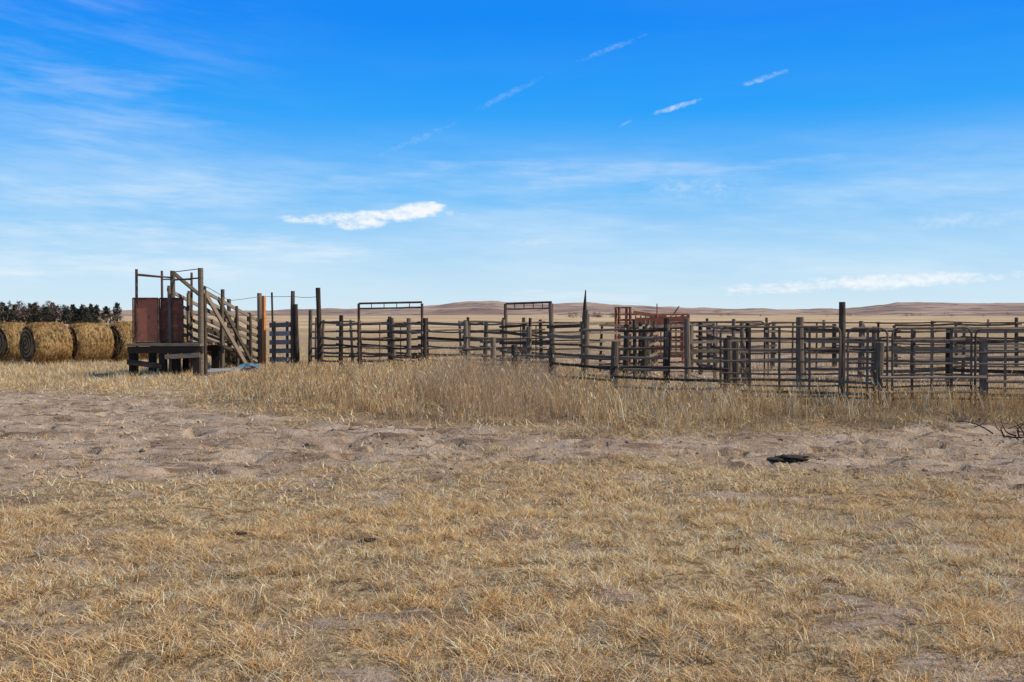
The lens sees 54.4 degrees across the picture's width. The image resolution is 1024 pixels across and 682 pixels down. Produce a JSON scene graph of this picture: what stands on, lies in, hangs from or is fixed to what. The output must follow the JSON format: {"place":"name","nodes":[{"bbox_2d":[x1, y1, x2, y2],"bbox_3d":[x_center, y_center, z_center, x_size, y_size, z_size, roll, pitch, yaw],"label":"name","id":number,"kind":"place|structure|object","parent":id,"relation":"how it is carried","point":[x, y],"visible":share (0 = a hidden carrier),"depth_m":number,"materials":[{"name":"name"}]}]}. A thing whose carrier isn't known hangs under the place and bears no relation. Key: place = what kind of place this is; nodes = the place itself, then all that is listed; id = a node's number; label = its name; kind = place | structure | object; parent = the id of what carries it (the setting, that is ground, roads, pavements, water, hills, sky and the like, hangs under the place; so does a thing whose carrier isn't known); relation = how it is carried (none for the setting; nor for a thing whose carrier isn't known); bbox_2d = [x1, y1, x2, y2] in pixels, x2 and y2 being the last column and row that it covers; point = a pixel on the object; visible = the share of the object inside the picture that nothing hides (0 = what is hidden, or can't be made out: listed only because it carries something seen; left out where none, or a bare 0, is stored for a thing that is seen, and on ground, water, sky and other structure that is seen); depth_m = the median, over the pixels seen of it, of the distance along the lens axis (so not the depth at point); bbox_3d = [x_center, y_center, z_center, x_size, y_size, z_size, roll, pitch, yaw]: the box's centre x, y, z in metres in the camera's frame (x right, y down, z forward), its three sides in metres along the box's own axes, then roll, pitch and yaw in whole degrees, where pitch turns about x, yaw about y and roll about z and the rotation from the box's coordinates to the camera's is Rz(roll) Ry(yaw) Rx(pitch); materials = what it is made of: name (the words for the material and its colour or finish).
{"place":"outdoors","nodes":[
{"label":"outdoors","id":0,"kind":"place"},
{"bbox_2d":[0,347,398,393],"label":"meadow grass","id":1,"kind":"structure","parent":0,"point":[65,374],"depth_m":26.54,"materials":[{"name":"beige plant"}]},
{"bbox_2d":[0,315,1023,681],"bbox_3d":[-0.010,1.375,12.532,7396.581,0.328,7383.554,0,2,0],"label":"ground","id":2,"kind":"structure","parent":0,"point":[284,435],"depth_m":9.23,"materials":[{"name":"brown soil"}]},
{"bbox_2d":[0,320,27,361],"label":"hay bale","id":3,"kind":"object","parent":2,"relation":"on","point":[9,339],"visible":0.48,"depth_m":33.76},
{"bbox_2d":[18,321,73,364],"bbox_3d":[-15.449,0.086,33.016,1.532,1.525,1.609,1,2,40],"label":"hay bale","id":4,"kind":"object","parent":2,"relation":"on","point":[42,342],"visible":0.91,"depth_m":32.55},
{"bbox_2d":[67,320,114,362],"bbox_3d":[-14.435,0.060,33.931,1.526,1.533,1.625,2,2,43],"label":"hay bale","id":5,"kind":"object","parent":2,"relation":"on","point":[92,340],"visible":0.77,"depth_m":33.45},
{"bbox_2d":[108,321,148,361],"bbox_3d":[-13.385,0.034,34.820,1.534,1.530,1.597,1,2,39],"label":"hay bale","id":6,"kind":"object","parent":2,"relation":"on","point":[122,332],"visible":0.36,"depth_m":34.15},
{"bbox_2d":[157,323,193,358],"bbox_3d":[-12.372,0.006,35.764,1.529,1.528,1.626,1,2,42],"label":"hay bale","id":7,"kind":"object","parent":2,"relation":"on","point":[185,331],"visible":0.05,"depth_m":35.54},
{"bbox_2d":[126,268,257,375],"bbox_3d":[-8.717,-0.504,28.799,2.585,2.961,6.068,0,2,0],"label":"loading chute","id":8,"kind":"object","parent":2,"relation":"on","point":[158,325],"visible":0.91,"depth_m":26.12,"materials":[{"name":"brown wood"}]},
{"bbox_2d":[208,364,262,374],"bbox_3d":[-7.769,0.777,27.330,0.870,0.218,2.323,1,2,28],"label":"scrap lumber","id":9,"kind":"object","parent":2,"relation":"on","point":[216,370],"visible":0.53,"depth_m":26.78,"materials":[{"name":"grey wood"}]},
{"bbox_2d":[239,362,258,368],"bbox_3d":[-7.285,0.678,27.582,0.500,0.154,0.400,-1,13,-23],"label":"blue tarp","id":10,"kind":"object","parent":9,"relation":"on","point":[251,364],"visible":0.91,"depth_m":27.62,"materials":[{"name":"blue plastic"}]},
{"bbox_2d":[232,531,245,534],"bbox_3d":[-2.101,1.474,7.649,0.121,0.030,0.079,0,2,0],"label":"dung pile","id":11,"kind":"object","parent":2,"relation":"on","point":[239,533],"visible":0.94,"depth_m":7.62,"materials":[{"name":"brown"}]},
{"bbox_2d":[246,312,250,356],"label":"fence post","id":12,"kind":"object","parent":2,"relation":"on","point":[247,342],"visible":0.23,"depth_m":32.37,"materials":[{"name":"brown wood"}]},
{"bbox_2d":[257,293,265,364],"bbox_3d":[-7.814,-0.234,31.126,0.404,2.534,0.173,1,2,42],"label":"gate post","id":13,"kind":"object","parent":2,"relation":"on","point":[261,311],"visible":0.79,"depth_m":31.10,"materials":[{"name":"brown wood"}]},
{"bbox_2d":[271,292,273,363],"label":"fence post","id":14,"kind":"object","parent":2,"relation":"on","point":[272,319],"visible":0.51,"depth_m":31.52,"materials":[{"name":"brown wood"}]},
{"bbox_2d":[290,291,294,363],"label":"fence post","id":15,"kind":"object","parent":2,"relation":"on","point":[292,324],"visible":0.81,"depth_m":30.94,"materials":[{"name":"brown wood"}]},
{"bbox_2d":[203,285,310,300],"bbox_3d":[-7.897,-1.375,28.835,1.835,0.415,5.457,1,2,23],"label":"guy wire","id":16,"kind":"object","parent":15,"relation":"attached to","point":[266,296],"visible":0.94,"depth_m":30.98,"materials":[{"name":"grey metal"}]},
{"bbox_2d":[269,321,290,363],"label":"plank gate","id":17,"kind":"structure","parent":15,"relation":"attached to","point":[274,333],"depth_m":31.18,"materials":[{"name":"grey wood"}]},
{"bbox_2d":[293,304,299,362],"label":"fence post","id":18,"kind":"object","parent":2,"relation":"on","point":[296,335],"visible":0.77,"depth_m":30.84,"materials":[{"name":"brown wood"}]},
{"bbox_2d":[308,310,311,363],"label":"fence post","id":19,"kind":"object","parent":2,"relation":"on","point":[310,337],"visible":0.8,"depth_m":30.93,"materials":[{"name":"brown wood"}]},
{"bbox_2d":[316,288,322,363],"bbox_3d":[-6.003,-0.336,31.023,0.221,2.648,0.163,1,2,37],"label":"fence post","id":20,"kind":"object","parent":2,"relation":"on","point":[319,324],"visible":0.81,"depth_m":30.96,"materials":[{"name":"brown wood"}]},
{"bbox_2d":[320,315,361,365],"bbox_3d":[-5.281,0.108,30.657,1.828,1.811,0.198,1,2,34],"label":"wooden fence","id":21,"kind":"object","parent":2,"relation":"on","point":[340,338],"visible":0.77,"depth_m":30.59,"materials":[{"name":"brown wood"}]},
{"bbox_2d":[360,538,377,541],"bbox_3d":[-1.056,1.469,7.343,0.134,0.033,0.084,0,2,0],"label":"dung pile","id":22,"kind":"object","parent":2,"relation":"on","point":[368,539],"visible":0.9,"depth_m":7.31,"materials":[{"name":"brown"}]},
{"bbox_2d":[357,301,422,364],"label":"overhead pipe gate","id":23,"kind":"structure","parent":2,"relation":"on","point":[359,323],"depth_m":29.88,"materials":[{"name":"grey metal"}]},
{"bbox_2d":[389,318,426,364],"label":"wooden fence","id":24,"kind":"object","parent":2,"relation":"on","point":[408,332],"visible":0.77,"depth_m":28.24,"materials":[{"name":"brown wood"}]},
{"bbox_2d":[312,315,544,362],"bbox_3d":[-2.800,0.045,33.231,7.831,1.834,0.704,0,2,0],"label":"wooden fence","id":25,"kind":"object","parent":2,"relation":"on","point":[540,329],"visible":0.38,"depth_m":33.24,"materials":[{"name":"brown wood"}]},
{"bbox_2d":[357,316,503,372],"bbox_3d":[-2.206,0.187,29.088,5.495,1.800,1.059,1,2,35],"label":"wooden fence","id":26,"kind":"object","parent":2,"relation":"on","point":[483,341],"visible":0.4,"depth_m":29.30,"materials":[{"name":"brown wood"}]},
{"bbox_2d":[490,337,495,372],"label":"fence post","id":27,"kind":"object","parent":2,"relation":"on","point":[493,344],"visible":0.44,"depth_m":24.97,"materials":[{"name":"grey wood"}]},
{"bbox_2d":[462,317,531,370],"bbox_3d":[-1.154,0.241,27.791,1.604,1.812,6.149,-1,2,-18],"label":"wooden fence","id":28,"kind":"object","parent":2,"relation":"on","point":[467,336],"visible":0.64,"depth_m":25.35,"materials":[{"name":"grey wood"}]},
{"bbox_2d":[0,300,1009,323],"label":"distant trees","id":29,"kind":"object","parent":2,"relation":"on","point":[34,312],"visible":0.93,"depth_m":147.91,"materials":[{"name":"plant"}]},
{"bbox_2d":[0,383,1022,666],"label":"dirt clods","id":30,"kind":"object","parent":2,"relation":"on","point":[398,455],"visible":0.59,"depth_m":12.58,"materials":[{"name":"brown soil"}]},
{"bbox_2d":[511,345,517,369],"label":"fence post","id":31,"kind":"object","parent":2,"relation":"on","point":[513,349],"visible":0.4,"depth_m":22.44,"materials":[{"name":"grey wood"}]},
{"bbox_2d":[5,454,1023,680],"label":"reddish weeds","id":32,"kind":"object","parent":2,"relation":"on","point":[686,521],"visible":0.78,"depth_m":6.74,"materials":[{"name":"brown plant"}]},
{"bbox_2d":[504,301,552,366],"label":"overhead pipe gate","id":33,"kind":"structure","parent":2,"relation":"on","point":[514,308],"depth_m":26.97,"materials":[{"name":"metal"}]},
{"bbox_2d":[499,318,583,375],"bbox_3d":[0.759,0.328,24.930,0.280,1.805,4.436,-1,2,-26],"label":"wooden fence","id":34,"kind":"object","parent":2,"relation":"on","point":[552,335],"visible":0.52,"depth_m":24.85,"materials":[{"name":"brown wood"}]},
{"bbox_2d":[548,303,552,346],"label":"fence post","id":35,"kind":"object","parent":2,"relation":"on","point":[550,314],"visible":0.28,"depth_m":26.95,"materials":[{"name":"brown wood"}]},
{"bbox_2d":[548,347,555,379],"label":"fence post","id":36,"kind":"object","parent":2,"relation":"on","point":[551,359],"visible":0.46,"depth_m":20.94,"materials":[{"name":"grey wood"}]},
{"bbox_2d":[582,290,587,376],"bbox_3d":[1.689,0.020,22.991,0.141,2.397,0.198,-1,2,-27],"label":"fence post","id":37,"kind":"object","parent":2,"relation":"on","point":[585,323],"visible":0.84,"depth_m":22.93,"materials":[{"name":"brown wood"}]},
{"bbox_2d":[588,317,588,373],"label":"fence post","id":38,"kind":"object","parent":2,"relation":"on","point":[588,342],"visible":0.2,"depth_m":23.26,"materials":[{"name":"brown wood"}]},
{"bbox_2d":[166,342,1023,443],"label":"tall dry grass","id":39,"kind":"structure","parent":2,"relation":"on","point":[494,383],"depth_m":17.42,"materials":[{"name":"beige plant"}]},
{"bbox_2d":[610,341,618,394],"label":"fence post","id":40,"kind":"object","parent":2,"relation":"on","point":[614,349],"visible":0.6,"depth_m":19.44,"materials":[{"name":"grey wood"}]},
{"bbox_2d":[514,352,1023,396],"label":"pole rail","id":41,"kind":"object","parent":40,"relation":"attached to","point":[782,379],"visible":0.78,"depth_m":18.39,"materials":[{"name":"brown wood"}]},
{"bbox_2d":[221,344,1023,427],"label":"grass seed heads","id":42,"kind":"object","parent":2,"relation":"on","point":[537,386],"depth_m":17.84,"materials":[{"name":"beige plant"}]},
{"bbox_2d":[579,318,669,384],"bbox_3d":[2.499,0.376,22.248,2.424,1.796,0.224,1,2,42],"label":"wooden fence","id":43,"kind":"object","parent":2,"relation":"on","point":[625,349],"visible":0.71,"depth_m":22.11,"materials":[{"name":"brown wood"}]},
{"bbox_2d":[255,345,1023,402],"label":"corral weeds","id":44,"kind":"object","parent":2,"relation":"on","point":[754,364],"visible":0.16,"depth_m":31.40,"materials":[{"name":"beige plant"}]},
{"bbox_2d":[641,326,646,381],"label":"fence post","id":45,"kind":"object","parent":2,"relation":"on","point":[644,353],"visible":0.53,"depth_m":23.99,"materials":[{"name":"grey wood"}]},
{"bbox_2d":[632,319,657,381],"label":"wooden fence","id":46,"kind":"object","parent":2,"relation":"on","point":[654,343],"visible":0.56,"depth_m":25.53,"materials":[{"name":"grey wood"}]},
{"bbox_2d":[614,304,689,365],"bbox_3d":[4.500,-0.209,32.097,2.290,1.980,1.110,0,2,0],"label":"squeeze chute","id":47,"kind":"object","parent":2,"relation":"on","point":[657,317],"visible":0.52,"depth_m":31.57,"materials":[{"name":"metal"}]},
{"bbox_2d":[663,318,669,386],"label":"fence post","id":48,"kind":"object","parent":2,"relation":"on","point":[666,362],"visible":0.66,"depth_m":21.45,"materials":[{"name":"brown wood"}]},
{"bbox_2d":[684,318,690,387],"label":"fence post","id":49,"kind":"object","parent":2,"relation":"on","point":[687,361],"visible":0.66,"depth_m":21.33,"materials":[{"name":"grey wood"}]},
{"bbox_2d":[670,321,764,377],"bbox_3d":[5.299,0.248,25.783,2.692,1.538,0.084,0,2,-11],"label":"corral panel","id":50,"kind":"object","parent":2,"relation":"on","point":[716,322],"visible":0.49,"depth_m":25.73,"materials":[{"name":"metal"}]},
{"bbox_2d":[696,319,751,383],"bbox_3d":[5.383,0.334,25.419,0.197,1.805,4.222,0,2,-6],"label":"wooden fence","id":51,"kind":"object","parent":2,"relation":"on","point":[700,336],"visible":0.5,"depth_m":26.03,"materials":[{"name":"brown wood"}]},
{"bbox_2d":[723,339,731,393],"bbox_3d":[4.042,0.641,18.637,0.182,1.372,0.196,0,2,0],"label":"fence post","id":52,"kind":"object","parent":2,"relation":"on","point":[727,354],"visible":0.47,"depth_m":18.58,"materials":[{"name":"grey wood"}]},
{"bbox_2d":[732,341,739,388],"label":"fence post","id":53,"kind":"object","parent":2,"relation":"on","point":[735,368],"visible":0.52,"depth_m":18.96,"materials":[{"name":"grey wood"}]},
{"bbox_2d":[458,317,1014,354],"bbox_3d":[10.986,-0.099,40.101,26.290,1.726,0.424,0,2,-4],"label":"wooden fence","id":54,"kind":"object","parent":2,"relation":"on","point":[766,333],"visible":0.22,"depth_m":39.99,"materials":[{"name":"brown wood"}]},
{"bbox_2d":[766,457,783,461],"bbox_3d":[2.993,1.350,11.296,0.212,0.066,0.180,1,2,26],"label":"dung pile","id":55,"kind":"object","parent":2,"relation":"on","point":[775,459],"visible":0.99,"depth_m":11.24,"materials":[{"name":"black"}]},
{"bbox_2d":[719,326,840,400],"bbox_3d":[4.854,0.416,18.079,2.144,1.401,0.071,0,2,17],"label":"corral panel","id":56,"kind":"object","parent":2,"relation":"on","point":[779,350],"visible":0.84,"depth_m":18.07,"materials":[{"name":"metal"}]},
{"bbox_2d":[552,317,1023,371],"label":"wooden fence","id":57,"kind":"object","parent":2,"relation":"on","point":[772,345],"visible":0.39,"depth_m":30.56,"materials":[{"name":"brown wood"}]},
{"bbox_2d":[774,454,808,461],"bbox_3d":[3.182,1.332,11.342,0.389,0.091,0.246,0,2,17],"label":"dung pile","id":58,"kind":"object","parent":2,"relation":"on","point":[790,457],"visible":0.94,"depth_m":11.27,"materials":[{"name":"black"}]},
{"bbox_2d":[796,317,804,388],"bbox_3d":[6.359,0.380,21.922,0.213,1.818,0.194,0,2,0],"label":"fence post","id":59,"kind":"object","parent":2,"relation":"on","point":[800,344],"visible":0.58,"depth_m":21.85,"materials":[{"name":"grey wood"}]},
{"bbox_2d":[767,321,864,375],"bbox_3d":[8.000,0.222,26.154,2.661,1.482,0.088,0,2,-6],"label":"corral panel","id":60,"kind":"object","parent":2,"relation":"on","point":[792,331],"visible":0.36,"depth_m":26.07,"materials":[{"name":"grey metal"}]},
{"bbox_2d":[838,302,845,402],"bbox_3d":[5.940,0.315,17.920,0.135,2.037,0.142,0,2,0],"label":"fence post","id":61,"kind":"object","parent":2,"relation":"on","point":[842,317],"visible":0.59,"depth_m":17.86,"materials":[{"name":"brown wood"}]},
{"bbox_2d":[690,323,1023,389],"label":"wooden fence","id":62,"kind":"object","parent":2,"relation":"on","point":[946,369],"visible":0.57,"depth_m":21.62,"materials":[{"name":"brown wood"}]},
{"bbox_2d":[846,327,888,403],"bbox_3d":[6.299,0.447,17.647,0.704,1.384,0.067,0,2,14],"label":"corral panel","id":63,"kind":"object","parent":2,"relation":"on","point":[867,351],"visible":0.88,"depth_m":17.64,"materials":[{"name":"metal"}]},
{"bbox_2d":[873,342,883,404],"bbox_3d":[6.446,0.671,17.518,0.183,1.288,0.185,0,2,0],"label":"fence post","id":64,"kind":"object","parent":2,"relation":"on","point":[879,359],"visible":0.64,"depth_m":17.45,"materials":[{"name":"grey wood"}]},
{"bbox_2d":[803,321,1023,378],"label":"wooden fence","id":65,"kind":"object","parent":2,"relation":"on","point":[962,346],"visible":0.4,"depth_m":26.03,"materials":[{"name":"brown wood"}]},
{"bbox_2d":[891,326,972,403],"bbox_3d":[7.350,0.440,17.433,1.387,1.396,0.071,0,2,4],"label":"corral panel","id":66,"kind":"object","parent":2,"relation":"on","point":[931,353],"visible":0.91,"depth_m":17.42,"materials":[{"name":"grey metal"}]},
{"bbox_2d":[979,338,987,403],"bbox_3d":[8.254,0.657,17.427,0.169,1.414,0.150,0,2,0],"label":"fence post","id":67,"kind":"object","parent":2,"relation":"on","point":[983,369],"visible":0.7,"depth_m":17.36,"materials":[{"name":"grey wood"}]},
{"bbox_2d":[956,417,1023,437],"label":"dead branches","id":68,"kind":"object","parent":2,"relation":"on","point":[1018,431],"visible":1,"depth_m":13.64,"materials":[{"name":"brown wood"}]},
{"bbox_2d":[974,328,1023,406],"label":"corral panel","id":69,"kind":"object","parent":2,"relation":"on","point":[1005,352],"visible":0.85,"depth_m":17.33,"materials":[{"name":"grey metal"}]},
{"bbox_2d":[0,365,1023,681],"bbox_3d":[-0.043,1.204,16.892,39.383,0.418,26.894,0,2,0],"label":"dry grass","id":70,"kind":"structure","parent":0,"point":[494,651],"depth_m":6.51,"materials":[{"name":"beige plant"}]},
{"bbox_2d":[0,0,1023,310],"label":"sky","id":71,"kind":"structure","parent":0,"point":[726,154],"materials":[{"name":"blue"}]},
{"bbox_2d":[20,301,1023,315],"bbox_3d":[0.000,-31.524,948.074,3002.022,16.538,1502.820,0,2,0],"label":"hills","id":72,"kind":"structure","parent":0,"point":[896,308],"depth_m":744.28,"materials":[{"name":"brown soil"}]}
]}

